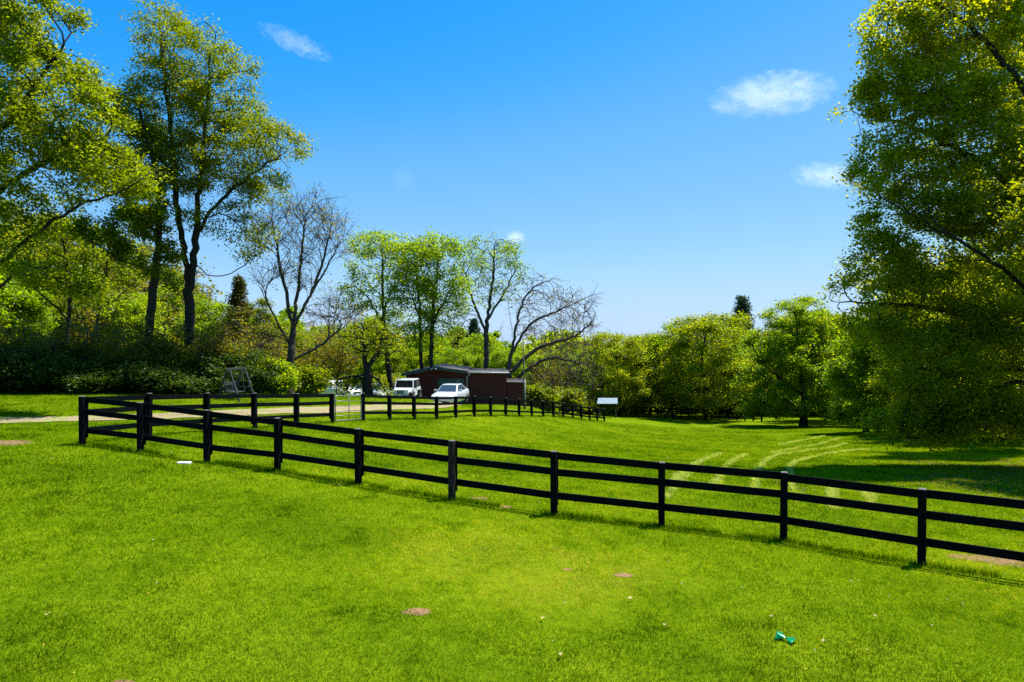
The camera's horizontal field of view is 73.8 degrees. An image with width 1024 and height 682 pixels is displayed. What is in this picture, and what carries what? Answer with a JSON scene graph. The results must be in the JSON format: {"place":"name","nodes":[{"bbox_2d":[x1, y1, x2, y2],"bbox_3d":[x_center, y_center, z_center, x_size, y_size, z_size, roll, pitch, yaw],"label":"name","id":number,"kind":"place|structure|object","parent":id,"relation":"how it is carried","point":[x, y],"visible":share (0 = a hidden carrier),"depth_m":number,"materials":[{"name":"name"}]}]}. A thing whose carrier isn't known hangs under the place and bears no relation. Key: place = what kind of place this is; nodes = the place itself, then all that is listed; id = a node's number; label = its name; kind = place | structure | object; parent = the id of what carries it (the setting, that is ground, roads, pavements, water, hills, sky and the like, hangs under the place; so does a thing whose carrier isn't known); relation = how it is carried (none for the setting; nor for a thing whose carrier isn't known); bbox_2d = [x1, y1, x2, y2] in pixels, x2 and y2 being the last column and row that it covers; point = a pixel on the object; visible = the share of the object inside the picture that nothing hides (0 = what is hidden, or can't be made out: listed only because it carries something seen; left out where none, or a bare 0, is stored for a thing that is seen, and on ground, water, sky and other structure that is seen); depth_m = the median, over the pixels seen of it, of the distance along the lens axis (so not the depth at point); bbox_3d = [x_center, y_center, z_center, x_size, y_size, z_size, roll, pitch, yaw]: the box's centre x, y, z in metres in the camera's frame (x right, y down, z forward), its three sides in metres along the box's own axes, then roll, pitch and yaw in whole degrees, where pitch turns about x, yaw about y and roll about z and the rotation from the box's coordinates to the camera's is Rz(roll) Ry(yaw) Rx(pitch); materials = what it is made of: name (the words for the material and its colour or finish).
{"place":"outdoors","nodes":[
{"label":"outdoors","id":0,"kind":"place"},
{"bbox_2d":[0,402,452,422],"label":"driveway","id":1,"kind":"structure","parent":0,"point":[323,409],"depth_m":31.88,"materials":[{"name":"beige gravel"}]},
{"bbox_2d":[0,346,1023,681],"bbox_3d":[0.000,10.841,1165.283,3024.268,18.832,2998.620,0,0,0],"label":"ground","id":2,"kind":"structure","parent":0,"point":[662,422],"depth_m":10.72,"materials":[{"name":"green plant"}]},
{"bbox_2d":[0,250,33,330],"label":"woodland tree","id":3,"kind":"object","parent":2,"relation":"on","point":[4,291],"visible":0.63,"depth_m":47.44,"materials":[{"name":"green plant"}]},
{"bbox_2d":[0,342,52,393],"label":"shrub","id":4,"kind":"object","parent":2,"relation":"on","point":[15,355],"visible":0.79,"depth_m":36.23,"materials":[{"name":"green plant"}]},
{"bbox_2d":[0,315,57,353],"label":"woodland tree","id":5,"kind":"object","parent":2,"relation":"on","point":[20,335],"visible":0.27,"depth_m":39.34,"materials":[{"name":"green plant"}]},
{"bbox_2d":[0,279,63,338],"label":"woodland tree","id":6,"kind":"object","parent":2,"relation":"on","point":[27,301],"visible":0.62,"depth_m":49.73,"materials":[{"name":"green plant"}]},
{"bbox_2d":[4,359,70,393],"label":"shrub","id":7,"kind":"object","parent":2,"relation":"on","point":[39,385],"visible":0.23,"depth_m":36.74,"materials":[{"name":"green plant"}]},
{"bbox_2d":[18,332,75,391],"bbox_3d":[-27.064,1.359,39.792,4.061,3.744,3.342,0,0,-22],"label":"shrub","id":8,"kind":"object","parent":2,"relation":"on","point":[53,348],"visible":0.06,"depth_m":39.43,"materials":[{"name":"green plant"}]},
{"bbox_2d":[5,234,95,338],"bbox_3d":[-39.461,-2.643,58.262,8.492,12.824,7.036,0,0,27],"label":"woodland tree","id":9,"kind":"object","parent":2,"relation":"on","point":[36,255],"visible":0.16,"depth_m":57.22,"materials":[{"name":"green plant"}]},
{"bbox_2d":[19,323,84,391],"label":"woodland tree","id":10,"kind":"object","parent":2,"relation":"on","point":[42,346],"visible":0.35,"depth_m":38.25,"materials":[{"name":"green plant"}]},
{"bbox_2d":[5,209,104,342],"bbox_3d":[-28.266,-2.567,42.481,5.773,11.621,4.825,0,0,0],"label":"slender tree","id":11,"kind":"object","parent":2,"relation":"on","point":[78,257],"visible":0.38,"depth_m":42.47,"materials":[{"name":"green plant"}]},
{"bbox_2d":[17,349,97,392],"bbox_3d":[-24.985,1.739,37.523,4.315,2.636,4.184,0,0,0],"label":"shrub","id":12,"kind":"object","parent":2,"relation":"on","point":[62,364],"visible":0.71,"depth_m":36.51,"materials":[{"name":"green plant"}]},
{"bbox_2d":[26,267,122,344],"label":"woodland tree","id":13,"kind":"object","parent":2,"relation":"on","point":[94,274],"visible":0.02,"depth_m":65.58,"materials":[{"name":"green plant"}]},
{"bbox_2d":[48,339,111,391],"bbox_3d":[-25.907,1.534,40.478,5.274,3.454,4.341,0,0,0],"label":"shrub","id":14,"kind":"object","parent":2,"relation":"on","point":[82,351],"visible":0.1,"depth_m":39.86,"materials":[{"name":"green plant"}]},
{"bbox_2d":[42,299,130,361],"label":"woodland tree","id":15,"kind":"object","parent":2,"relation":"on","point":[87,339],"visible":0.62,"depth_m":39.25,"materials":[{"name":"green plant"}]},
{"bbox_2d":[51,370,121,393],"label":"shrub","id":16,"kind":"object","parent":2,"relation":"on","point":[80,381],"visible":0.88,"depth_m":35.96,"materials":[{"name":"green plant"}]},
{"bbox_2d":[0,0,176,322],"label":"maple tree","id":17,"kind":"object","parent":2,"relation":"on","point":[30,50],"visible":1,"depth_m":27.45,"materials":[{"name":"green plant"}]},
{"bbox_2d":[51,280,143,346],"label":"woodland tree","id":18,"kind":"object","parent":2,"relation":"on","point":[94,315],"visible":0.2,"depth_m":58.92,"materials":[{"name":"green plant"}]},
{"bbox_2d":[52,222,163,346],"bbox_3d":[-27.172,-2.353,46.011,6.396,11.566,5.009,0,0,-34],"label":"slender tree","id":19,"kind":"object","parent":2,"relation":"on","point":[126,269],"visible":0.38,"depth_m":45.88,"materials":[{"name":"green plant"}]},
{"bbox_2d":[70,242,147,340],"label":"woodland tree","id":20,"kind":"object","parent":2,"relation":"on","point":[102,262],"visible":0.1,"depth_m":68.68,"materials":[{"name":"green plant"}]},
{"bbox_2d":[55,355,164,393],"bbox_3d":[-21.846,1.879,38.001,6.012,2.225,4.395,0,0,-33],"label":"shrub","id":21,"kind":"object","parent":2,"relation":"on","point":[99,371],"visible":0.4,"depth_m":37.17,"materials":[{"name":"green plant"}]},
{"bbox_2d":[48,76,196,343],"bbox_3d":[-22.977,-6.167,39.963,8.231,18.608,5.963,0,0,0],"label":"leaning tree","id":22,"kind":"object","parent":2,"relation":"on","point":[142,224],"visible":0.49,"depth_m":39.62,"materials":[{"name":"green plant"}]},
{"bbox_2d":[90,322,154,391],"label":"woodland tree","id":23,"kind":"object","parent":2,"relation":"on","point":[113,356],"visible":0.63,"depth_m":38.53,"materials":[{"name":"green plant"}]},
{"bbox_2d":[98,288,176,348],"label":"woodland tree","id":24,"kind":"object","parent":2,"relation":"on","point":[126,316],"visible":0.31,"depth_m":58.49,"materials":[{"name":"green plant"}]},
{"bbox_2d":[109,360,195,393],"bbox_3d":[-20.065,2.029,37.714,4.747,2.019,4.184,0,0,35],"label":"shrub","id":25,"kind":"object","parent":2,"relation":"on","point":[136,382],"visible":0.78,"depth_m":36.56,"materials":[{"name":"green plant"}]},
{"bbox_2d":[119,334,185,368],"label":"shrub","id":26,"kind":"object","parent":2,"relation":"on","point":[174,357],"visible":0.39,"depth_m":39.17,"materials":[{"name":"green plant"}]},
{"bbox_2d":[125,308,195,366],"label":"woodland tree","id":27,"kind":"object","parent":2,"relation":"on","point":[161,338],"visible":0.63,"depth_m":38.93,"materials":[{"name":"green plant"}]},
{"bbox_2d":[130,364,205,394],"bbox_3d":[-19.106,2.130,38.380,4.395,1.731,6.012,0,0,-24],"label":"shrub","id":28,"kind":"object","parent":2,"relation":"on","point":[166,390],"visible":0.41,"depth_m":36.75,"materials":[{"name":"green plant"}]},
{"bbox_2d":[129,281,209,341],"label":"woodland tree","id":29,"kind":"object","parent":2,"relation":"on","point":[172,301],"visible":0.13,"depth_m":67.36,"materials":[{"name":"green plant"}]},
{"bbox_2d":[124,257,225,346],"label":"woodland tree","id":30,"kind":"object","parent":2,"relation":"on","point":[208,288],"visible":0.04,"depth_m":83.35,"materials":[{"name":"green plant"}]},
{"bbox_2d":[157,267,215,338],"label":"woodland tree","id":31,"kind":"object","parent":2,"relation":"on","point":[182,280],"visible":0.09,"depth_m":71.86,"materials":[{"name":"green plant"}]},
{"bbox_2d":[157,284,229,345],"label":"woodland tree","id":32,"kind":"object","parent":2,"relation":"on","point":[174,314],"visible":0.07,"depth_m":64.56,"materials":[{"name":"green plant"}]},
{"bbox_2d":[175,344,213,374],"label":"shrub","id":33,"kind":"object","parent":2,"relation":"on","point":[185,363],"visible":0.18,"depth_m":39.34,"materials":[{"name":"green plant"}]},
{"bbox_2d":[160,371,234,394],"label":"shrub","id":34,"kind":"object","parent":2,"relation":"on","point":[202,384],"visible":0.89,"depth_m":36.93,"materials":[{"name":"green plant"}]},
{"bbox_2d":[178,327,235,370],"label":"woodland tree","id":35,"kind":"object","parent":2,"relation":"on","point":[198,346],"visible":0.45,"depth_m":39.56,"materials":[{"name":"green plant"}]},
{"bbox_2d":[88,393,333,435],"bbox_3d":[-10.317,2.845,25.714,0.264,2.482,13.035,0,0,18],"label":"board fence","id":36,"kind":"object","parent":2,"relation":"on","point":[149,398],"visible":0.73,"depth_m":24.84,"materials":[{"name":"black paint"}]},
{"bbox_2d":[172,294,254,349],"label":"woodland tree","id":37,"kind":"object","parent":2,"relation":"on","point":[207,306],"visible":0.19,"depth_m":60.84,"materials":[{"name":"green plant"}]},
{"bbox_2d":[110,0,319,347],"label":"oak tree","id":38,"kind":"object","parent":2,"relation":"on","point":[197,88],"visible":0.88,"depth_m":41.57,"materials":[{"name":"green plant"}]},
{"bbox_2d":[179,302,256,391],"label":"woodland tree","id":39,"kind":"object","parent":2,"relation":"on","point":[222,326],"visible":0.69,"depth_m":40.48,"materials":[{"name":"green plant"}]},
{"bbox_2d":[181,346,262,392],"bbox_3d":[-17.410,1.710,40.020,6.012,2.839,4.395,0,0,45],"label":"shrub","id":40,"kind":"object","parent":2,"relation":"on","point":[210,366],"visible":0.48,"depth_m":38.74,"materials":[{"name":"green plant"}]},
{"bbox_2d":[218,367,253,401],"bbox_3d":[-14.639,2.316,36.200,1.520,1.809,1.600,0,0,16],"label":"garden swing","id":41,"kind":"object","parent":2,"relation":"on","point":[232,384],"visible":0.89,"depth_m":36.09,"materials":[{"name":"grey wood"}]},
{"bbox_2d":[211,273,264,357],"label":"brownish conifer","id":42,"kind":"object","parent":2,"relation":"on","point":[237,297],"visible":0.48,"depth_m":51.70,"materials":[{"name":"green plant"}]},
{"bbox_2d":[217,345,281,392],"bbox_3d":[-16.544,1.723,41.520,6.012,3.074,4.395,0,0,40],"label":"shrub","id":43,"kind":"object","parent":2,"relation":"on","point":[264,372],"visible":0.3,"depth_m":40.58,"materials":[{"name":"green plant"}]},
{"bbox_2d":[241,355,274,393],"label":"bush","id":44,"kind":"object","parent":2,"relation":"on","point":[259,366],"visible":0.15,"depth_m":41.60,"materials":[{"name":"green plant"}]},
{"bbox_2d":[242,297,276,357],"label":"woodland tree","id":45,"kind":"object","parent":2,"relation":"on","point":[260,303],"visible":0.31,"depth_m":73.83,"materials":[{"name":"green plant"}]},
{"bbox_2d":[251,320,305,365],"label":"woodland tree","id":46,"kind":"object","parent":2,"relation":"on","point":[277,349],"visible":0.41,"depth_m":69.69,"materials":[{"name":"green plant"}]},
{"bbox_2d":[253,310,304,360],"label":"woodland tree","id":47,"kind":"object","parent":2,"relation":"on","point":[288,323],"visible":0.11,"depth_m":75.69,"materials":[{"name":"green plant"}]},
{"bbox_2d":[258,357,303,393],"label":"bush","id":48,"kind":"object","parent":2,"relation":"on","point":[286,380],"visible":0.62,"depth_m":42.12,"materials":[{"name":"green plant"}]},
{"bbox_2d":[228,182,370,393],"bbox_3d":[-15.152,-3.739,47.760,10.284,15.350,6.394,0,0,-16],"label":"bare tree","id":49,"kind":"object","parent":2,"relation":"on","point":[291,357],"visible":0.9,"depth_m":47.78,"materials":[{"name":"grey plant"}]},
{"bbox_2d":[283,325,321,366],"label":"woodland tree","id":50,"kind":"object","parent":2,"relation":"on","point":[310,348],"visible":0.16,"depth_m":83.01,"materials":[{"name":"green plant"}]},
{"bbox_2d":[292,362,339,393],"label":"bush","id":51,"kind":"object","parent":2,"relation":"on","point":[315,379],"visible":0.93,"depth_m":44.88,"materials":[{"name":"green plant"}]},
{"bbox_2d":[295,322,338,369],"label":"woodland tree","id":52,"kind":"object","parent":2,"relation":"on","point":[313,359],"visible":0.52,"depth_m":77.75,"materials":[{"name":"green plant"}]},
{"bbox_2d":[306,317,370,376],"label":"woodland tree","id":53,"kind":"object","parent":2,"relation":"on","point":[342,355],"visible":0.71,"depth_m":68.98,"materials":[{"name":"green plant"}]},
{"bbox_2d":[317,376,361,395],"bbox_3d":[-14.166,3.762,54.990,4.600,1.721,2.160,0,0,30],"label":"parked car","id":54,"kind":"object","parent":2,"relation":"on","point":[333,388],"visible":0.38,"depth_m":54.03,"materials":[{"name":"white paint"}]},
{"bbox_2d":[324,327,374,375],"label":"woodland tree","id":55,"kind":"object","parent":2,"relation":"on","point":[360,365],"visible":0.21,"depth_m":76.89,"materials":[{"name":"green plant"}]},
{"bbox_2d":[338,312,402,375],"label":"woodland tree","id":56,"kind":"object","parent":2,"relation":"on","point":[376,362],"visible":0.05,"depth_m":89.05,"materials":[{"name":"green plant"}]},
{"bbox_2d":[328,312,413,395],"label":"drooping tree","id":57,"kind":"object","parent":2,"relation":"on","point":[367,384],"visible":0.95,"depth_m":49.86,"materials":[{"name":"green plant"}]},
{"bbox_2d":[326,226,422,390],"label":"tree","id":58,"kind":"object","parent":2,"relation":"on","point":[381,278],"visible":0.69,"depth_m":65.44,"materials":[{"name":"green plant"}]},
{"bbox_2d":[375,342,425,374],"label":"woodland tree","id":59,"kind":"object","parent":2,"relation":"on","point":[400,365],"visible":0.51,"depth_m":79.29,"materials":[{"name":"green plant"}]},
{"bbox_2d":[391,378,422,395],"bbox_3d":[-8.391,3.930,53.958,2.040,1.800,3.785,0,0,6],"label":"parked offroader","id":60,"kind":"object","parent":2,"relation":"on","point":[407,387],"visible":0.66,"depth_m":53.48,"materials":[{"name":"white paint"}]},
{"bbox_2d":[381,233,445,368],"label":"tree","id":61,"kind":"object","parent":2,"relation":"on","point":[417,326],"visible":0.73,"depth_m":62.91,"materials":[{"name":"green plant"}]},
{"bbox_2d":[401,334,455,368],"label":"woodland tree","id":62,"kind":"object","parent":2,"relation":"on","point":[436,348],"visible":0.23,"depth_m":84.78,"materials":[{"name":"green plant"}]},
{"bbox_2d":[402,226,479,366],"bbox_3d":[-6.520,-2.289,62.245,7.068,16.398,7.360,0,0,0],"label":"tree","id":63,"kind":"object","parent":2,"relation":"on","point":[432,282],"visible":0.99,"depth_m":62.17,"materials":[{"name":"green plant"}]},
{"bbox_2d":[430,381,468,402],"bbox_3d":[-4.600,3.783,50.980,2.160,1.721,4.600,0,0,13],"label":"parked sedan","id":64,"kind":"object","parent":2,"relation":"on","point":[452,390],"visible":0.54,"depth_m":50.31,"materials":[{"name":"silver metal"}]},
{"bbox_2d":[433,347,476,367],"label":"tree","id":65,"kind":"object","parent":2,"relation":"on","point":[467,359],"visible":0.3,"depth_m":79.40,"materials":[{"name":"green plant"}]},
{"bbox_2d":[401,363,525,403],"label":"barn","id":66,"kind":"structure","parent":2,"relation":"on","point":[484,382],"depth_m":62.20,"materials":[{"name":"red"}]},
{"bbox_2d":[461,317,482,361],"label":"pine tree","id":67,"kind":"object","parent":2,"relation":"on","point":[474,324],"visible":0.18,"depth_m":103.69,"materials":[{"name":"green plant"}]},
{"bbox_2d":[454,329,509,368],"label":"woodland tree","id":68,"kind":"object","parent":2,"relation":"on","point":[476,352],"visible":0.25,"depth_m":90.64,"materials":[{"name":"green plant"}]},
{"bbox_2d":[361,393,604,420],"bbox_3d":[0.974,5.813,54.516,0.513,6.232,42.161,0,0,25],"label":"board fence","id":69,"kind":"object","parent":2,"relation":"on","point":[389,403],"visible":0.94,"depth_m":45.55,"materials":[{"name":"black paint"}]},
{"bbox_2d":[448,230,530,368],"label":"thin leaved tree","id":70,"kind":"object","parent":2,"relation":"on","point":[478,257],"visible":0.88,"depth_m":69.73,"materials":[{"name":"green plant"}]},
{"bbox_2d":[481,347,529,384],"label":"woodland tree","id":71,"kind":"object","parent":2,"relation":"on","point":[500,362],"visible":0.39,"depth_m":83.05,"materials":[{"name":"green plant"}]},
{"bbox_2d":[271,304,785,388],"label":"woods","id":72,"kind":"object","parent":2,"relation":"on","point":[495,334],"visible":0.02,"depth_m":137.35,"materials":[{"name":"green plant"}]},
{"bbox_2d":[513,348,555,384],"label":"woodland tree","id":73,"kind":"object","parent":2,"relation":"on","point":[533,356],"visible":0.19,"depth_m":94.49,"materials":[{"name":"green plant"}]},
{"bbox_2d":[76,414,1002,579],"bbox_3d":[-1.176,5.767,42.204,22.636,5.873,62.534,0,0,0],"label":"grass fringe","id":74,"kind":"object","parent":2,"relation":"on","point":[479,502],"depth_m":14.94,"materials":[{"name":"green plant"}]},
{"bbox_2d":[525,381,562,411],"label":"brush","id":75,"kind":"object","parent":2,"relation":"on","point":[546,396],"visible":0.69,"depth_m":72.48,"materials":[{"name":"green plant"}]},
{"bbox_2d":[526,351,568,410],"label":"woodland tree","id":76,"kind":"object","parent":2,"relation":"on","point":[545,365],"visible":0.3,"depth_m":89.99,"materials":[{"name":"green plant"}]},
{"bbox_2d":[78,396,1023,565],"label":"board fence","id":77,"kind":"object","parent":2,"relation":"on","point":[921,541],"visible":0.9,"depth_m":14.87,"materials":[{"name":"black paint"}]},
{"bbox_2d":[500,268,609,397],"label":"dead tree","id":78,"kind":"object","parent":2,"relation":"on","point":[530,368],"visible":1,"depth_m":67.93,"materials":[{"name":"brown plant"}]},
{"bbox_2d":[536,349,577,389],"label":"woodland tree","id":79,"kind":"object","parent":2,"relation":"on","point":[558,351],"visible":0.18,"depth_m":102.65,"materials":[{"name":"green plant"}]},
{"bbox_2d":[549,385,590,412],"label":"brush","id":80,"kind":"object","parent":2,"relation":"on","point":[569,396],"visible":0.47,"depth_m":80.48,"materials":[{"name":"green plant"}]},
{"bbox_2d":[530,338,613,410],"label":"tree","id":81,"kind":"object","parent":2,"relation":"on","point":[593,374],"visible":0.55,"depth_m":85.97,"materials":[{"name":"green plant"}]},
{"bbox_2d":[564,347,625,397],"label":"tree","id":82,"kind":"object","parent":2,"relation":"on","point":[586,370],"visible":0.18,"depth_m":99.09,"materials":[{"name":"green plant"}]},
{"bbox_2d":[576,393,614,414],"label":"brush","id":83,"kind":"object","parent":2,"relation":"on","point":[592,403],"visible":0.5,"depth_m":86.33,"materials":[{"name":"green plant"}]},
{"bbox_2d":[581,329,656,416],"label":"tree","id":84,"kind":"object","parent":2,"relation":"on","point":[633,383],"visible":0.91,"depth_m":88.53,"materials":[{"name":"green plant"}]},
{"bbox_2d":[614,332,681,413],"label":"tree","id":85,"kind":"object","parent":2,"relation":"on","point":[655,385],"visible":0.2,"depth_m":94.09,"materials":[{"name":"green plant"}]},
{"bbox_2d":[627,322,713,416],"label":"tree","id":86,"kind":"object","parent":2,"relation":"on","point":[664,398],"visible":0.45,"depth_m":90.98,"materials":[{"name":"green plant"}]},
{"bbox_2d":[630,406,762,421],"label":"board fence","id":87,"kind":"object","parent":2,"relation":"on","point":[680,415],"visible":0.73,"depth_m":88.03,"materials":[{"name":"black paint"}]},
{"bbox_2d":[650,309,761,420],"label":"tree","id":88,"kind":"object","parent":2,"relation":"on","point":[702,329],"visible":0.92,"depth_m":84.13,"materials":[{"name":"green plant"}]},
{"bbox_2d":[689,316,762,416],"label":"tree","id":89,"kind":"object","parent":2,"relation":"on","point":[740,350],"visible":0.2,"depth_m":91.68,"materials":[{"name":"green plant"}]},
{"bbox_2d":[731,295,759,341],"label":"pine tree","id":90,"kind":"object","parent":2,"relation":"on","point":[742,303],"visible":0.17,"depth_m":117.41,"materials":[{"name":"green plant"}]},
{"bbox_2d":[721,328,795,414],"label":"tree","id":91,"kind":"object","parent":2,"relation":"on","point":[765,335],"visible":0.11,"depth_m":98.11,"materials":[{"name":"green plant"}]},
{"bbox_2d":[665,435,879,510],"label":"grass clippings","id":92,"kind":"object","parent":2,"relation":"on","point":[834,492],"depth_m":26.67,"materials":[{"name":"green plant"}]},
{"bbox_2d":[725,294,855,426],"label":"maple tree","id":93,"kind":"object","parent":2,"relation":"on","point":[807,366],"visible":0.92,"depth_m":75.28,"materials":[{"name":"green plant"}]},
{"bbox_2d":[785,309,868,420],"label":"tree","id":94,"kind":"object","parent":2,"relation":"on","point":[833,325],"visible":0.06,"depth_m":84.51,"materials":[{"name":"green plant"}]},
{"bbox_2d":[815,317,910,431],"bbox_3d":[31.598,2.996,59.790,9.381,10.387,6.369,0,0,0],"label":"maple tree","id":95,"kind":"object","parent":2,"relation":"on","point":[837,378],"visible":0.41,"depth_m":59.37,"materials":[{"name":"green plant"}]},
{"bbox_2d":[767,459,1023,499],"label":"leaf litter","id":96,"kind":"object","parent":2,"relation":"on","point":[964,478],"visible":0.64,"depth_m":24.84,"materials":[{"name":"green plant"}]},
{"bbox_2d":[860,328,967,435],"bbox_3d":[32.485,3.116,54.043,8.180,9.817,8.722,0,0,-35],"label":"tree","id":97,"kind":"object","parent":2,"relation":"on","point":[885,394],"visible":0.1,"depth_m":55.31,"materials":[{"name":"green plant"}]},
{"bbox_2d":[816,0,1023,455],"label":"maple tree","id":98,"kind":"object","parent":2,"relation":"on","point":[938,406],"visible":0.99,"depth_m":28.62,"materials":[{"name":"green plant"}]},
{"bbox_2d":[919,10,1023,406],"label":"maple tree","id":99,"kind":"object","parent":2,"relation":"on","point":[982,250],"visible":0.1,"depth_m":38.63,"materials":[{"name":"green plant"}]},
{"bbox_2d":[946,554,1023,567],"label":"bare dirt","id":100,"kind":"structure","parent":2,"relation":"on","point":[1002,561],"depth_m":12.93,"materials":[{"name":"beige soil"}]},
{"bbox_2d":[979,130,1023,353],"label":"maple tree","id":101,"kind":"object","parent":2,"relation":"on","point":[1020,214],"visible":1,"depth_m":25.82,"materials":[{"name":"green plant"}]},
{"bbox_2d":[0,0,1023,345],"label":"sky","id":102,"kind":"structure","parent":0,"point":[676,158],"materials":[{"name":"blue"}]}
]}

